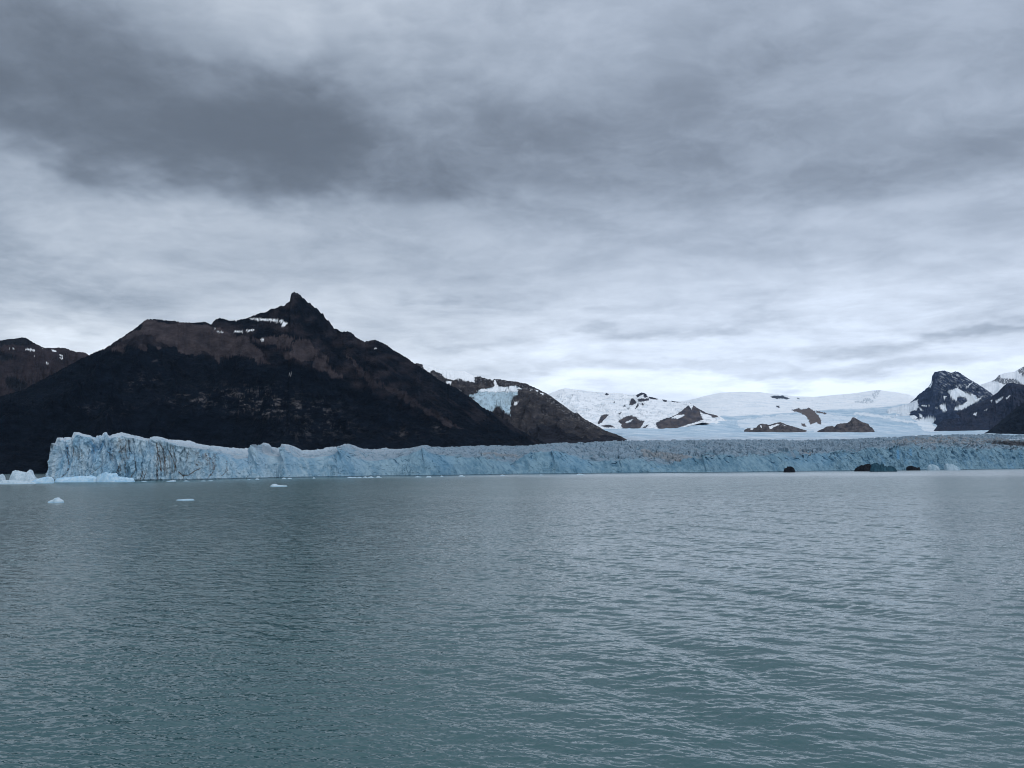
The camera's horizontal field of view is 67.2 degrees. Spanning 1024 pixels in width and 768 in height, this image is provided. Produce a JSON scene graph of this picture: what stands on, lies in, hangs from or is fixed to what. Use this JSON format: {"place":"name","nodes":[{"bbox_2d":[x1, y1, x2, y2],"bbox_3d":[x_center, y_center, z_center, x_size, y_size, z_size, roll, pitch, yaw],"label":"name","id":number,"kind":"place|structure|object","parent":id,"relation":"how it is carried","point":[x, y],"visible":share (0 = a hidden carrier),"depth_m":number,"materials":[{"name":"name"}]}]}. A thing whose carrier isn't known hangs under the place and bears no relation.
{"place":"outdoors","nodes":[
{"label":"outdoors","id":0,"kind":"place"},
{"bbox_2d":[0,337,89,395],"bbox_3d":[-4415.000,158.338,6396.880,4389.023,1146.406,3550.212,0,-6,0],"label":"mountain","id":1,"kind":"structure","parent":0,"point":[25,363],"depth_m":6239.29,"materials":[{"name":"brown stone"}]},
{"bbox_2d":[0,292,546,473],"bbox_3d":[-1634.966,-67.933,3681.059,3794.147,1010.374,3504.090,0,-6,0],"label":"mountain","id":2,"kind":"structure","parent":0,"point":[299,371],"depth_m":3235.98,"materials":[{"name":"black stone"}]},
{"bbox_2d":[0,469,1023,767],"bbox_3d":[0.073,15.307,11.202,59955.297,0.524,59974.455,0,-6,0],"label":"water","id":3,"kind":"structure","parent":0,"point":[834,619],"depth_m":69.81,"materials":[{"name":"liquid"}]},
{"bbox_2d":[0,474,5,481],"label":"iceberg","id":4,"kind":"object","parent":3,"relation":"on","point":[2,476],"visible":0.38,"depth_m":795.26,"materials":[{"name":"white ice"}]},
{"bbox_2d":[0,480,35,483],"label":"iceberg","id":5,"kind":"object","parent":3,"relation":"on","point":[12,482],"visible":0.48,"depth_m":712.81,"materials":[{"name":"ice"}]},
{"bbox_2d":[9,470,37,481],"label":"iceberg","id":6,"kind":"object","parent":3,"relation":"on","point":[29,476],"visible":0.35,"depth_m":802.21,"materials":[{"name":"white ice"}]},
{"bbox_2d":[32,477,53,482],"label":"iceberg","id":7,"kind":"object","parent":3,"relation":"on","point":[46,480],"visible":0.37,"depth_m":744.69,"materials":[{"name":"white ice"}]},
{"bbox_2d":[48,497,63,502],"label":"iceberg","id":8,"kind":"object","parent":3,"relation":"on","point":[57,500],"visible":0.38,"depth_m":317.52,"materials":[{"name":"white ice"}]},
{"bbox_2d":[54,475,96,481],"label":"iceberg","id":9,"kind":"object","parent":3,"relation":"on","point":[90,478],"visible":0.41,"depth_m":797.66,"materials":[{"name":"white ice"}]},
{"bbox_2d":[96,472,134,481],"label":"iceberg","id":10,"kind":"object","parent":3,"relation":"on","point":[106,477],"visible":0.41,"depth_m":796.63,"materials":[{"name":"white ice"}]},
{"bbox_2d":[270,484,286,486],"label":"iceberg","id":11,"kind":"object","parent":3,"relation":"on","point":[274,485],"visible":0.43,"depth_m":569.62,"materials":[{"name":"white ice"}]},
{"bbox_2d":[45,432,1023,480],"bbox_3d":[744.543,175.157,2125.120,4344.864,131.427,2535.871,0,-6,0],"label":"glacier","id":12,"kind":"object","parent":3,"relation":"on","point":[135,458],"visible":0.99,"depth_m":1430.91,"materials":[{"name":"ice"}]},
{"bbox_2d":[783,466,794,471],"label":"shore rock","id":13,"kind":"object","parent":3,"relation":"in","point":[789,469],"visible":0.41,"depth_m":1507.91,"materials":[{"name":"black stone"}]},
{"bbox_2d":[854,464,870,470],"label":"shore rock","id":14,"kind":"object","parent":3,"relation":"in","point":[866,467],"visible":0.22,"depth_m":1665.20,"materials":[{"name":"black stone"}]},
{"bbox_2d":[869,463,896,471],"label":"iceberg","id":15,"kind":"object","parent":3,"relation":"on","point":[876,467],"visible":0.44,"depth_m":1554.86,"materials":[{"name":"teal ice"}]},
{"bbox_2d":[906,466,920,469],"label":"shore rock","id":16,"kind":"object","parent":3,"relation":"in","point":[912,468],"visible":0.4,"depth_m":1841.62,"materials":[{"name":"black stone"}]},
{"bbox_2d":[927,464,939,469],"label":"iceberg","id":17,"kind":"object","parent":3,"relation":"on","point":[932,467],"visible":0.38,"depth_m":1870.55,"materials":[{"name":"white ice"}]},
{"bbox_2d":[944,463,959,469],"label":"iceberg","id":18,"kind":"object","parent":3,"relation":"on","point":[947,466],"visible":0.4,"depth_m":1842.46,"materials":[{"name":"white ice"}]},
{"bbox_2d":[0,0,1023,401],"label":"sky","id":19,"kind":"structure","parent":0,"point":[671,200],"materials":[{"name":"grey"}]},
{"bbox_2d":[416,363,626,443],"bbox_3d":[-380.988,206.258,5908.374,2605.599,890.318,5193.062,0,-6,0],"label":"mountain","id":20,"kind":"structure","parent":0,"point":[534,412],"depth_m":4723.42,"materials":[{"name":"stone"}]},
{"bbox_2d":[548,388,726,428],"bbox_3d":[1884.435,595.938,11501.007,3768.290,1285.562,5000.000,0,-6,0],"label":"mountain","id":21,"kind":"structure","parent":0,"point":[602,410],"depth_m":10672.79,"materials":[{"name":"white snow"}]},
{"bbox_2d":[603,390,1023,441],"bbox_3d":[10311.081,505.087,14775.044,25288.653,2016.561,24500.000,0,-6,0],"label":"snow field","id":22,"kind":"structure","parent":0,"point":[740,412],"depth_m":10844.59,"materials":[{"name":"white snow"}]},
{"bbox_2d":[744,422,806,431],"bbox_3d":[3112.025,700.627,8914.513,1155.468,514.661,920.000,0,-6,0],"label":"rock outcrop","id":23,"kind":"object","parent":22,"relation":"in","point":[778,427],"visible":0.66,"depth_m":8671.89,"materials":[{"name":"grey stone"}]},
{"bbox_2d":[817,417,874,431],"bbox_3d":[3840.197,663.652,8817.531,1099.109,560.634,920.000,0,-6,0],"label":"rock outcrop","id":24,"kind":"object","parent":22,"relation":"in","point":[854,425],"visible":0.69,"depth_m":8583.22,"materials":[{"name":"grey stone"}]},
{"bbox_2d":[888,371,992,424],"bbox_3d":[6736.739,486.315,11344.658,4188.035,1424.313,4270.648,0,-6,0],"label":"mountain","id":25,"kind":"structure","parent":0,"point":[944,395],"depth_m":10709.77,"materials":[{"name":"black stone"}]},
{"bbox_2d":[934,383,1023,430],"bbox_3d":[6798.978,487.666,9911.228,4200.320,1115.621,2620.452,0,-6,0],"label":"mountain","id":26,"kind":"structure","parent":0,"point":[997,408],"depth_m":9383.21,"materials":[{"name":"stone"}]},
{"bbox_2d":[980,367,1023,394],"bbox_3d":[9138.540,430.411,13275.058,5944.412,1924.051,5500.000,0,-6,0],"label":"mountain","id":27,"kind":"structure","parent":0,"point":[996,385],"depth_m":13639.79,"materials":[{"name":"white snow"}]},
{"bbox_2d":[984,403,1023,433],"bbox_3d":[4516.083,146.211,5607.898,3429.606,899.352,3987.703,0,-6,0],"label":"mountain","id":28,"kind":"structure","parent":0,"point":[1012,422],"depth_m":5063.90,"materials":[{"name":"black stone"}]}
]}

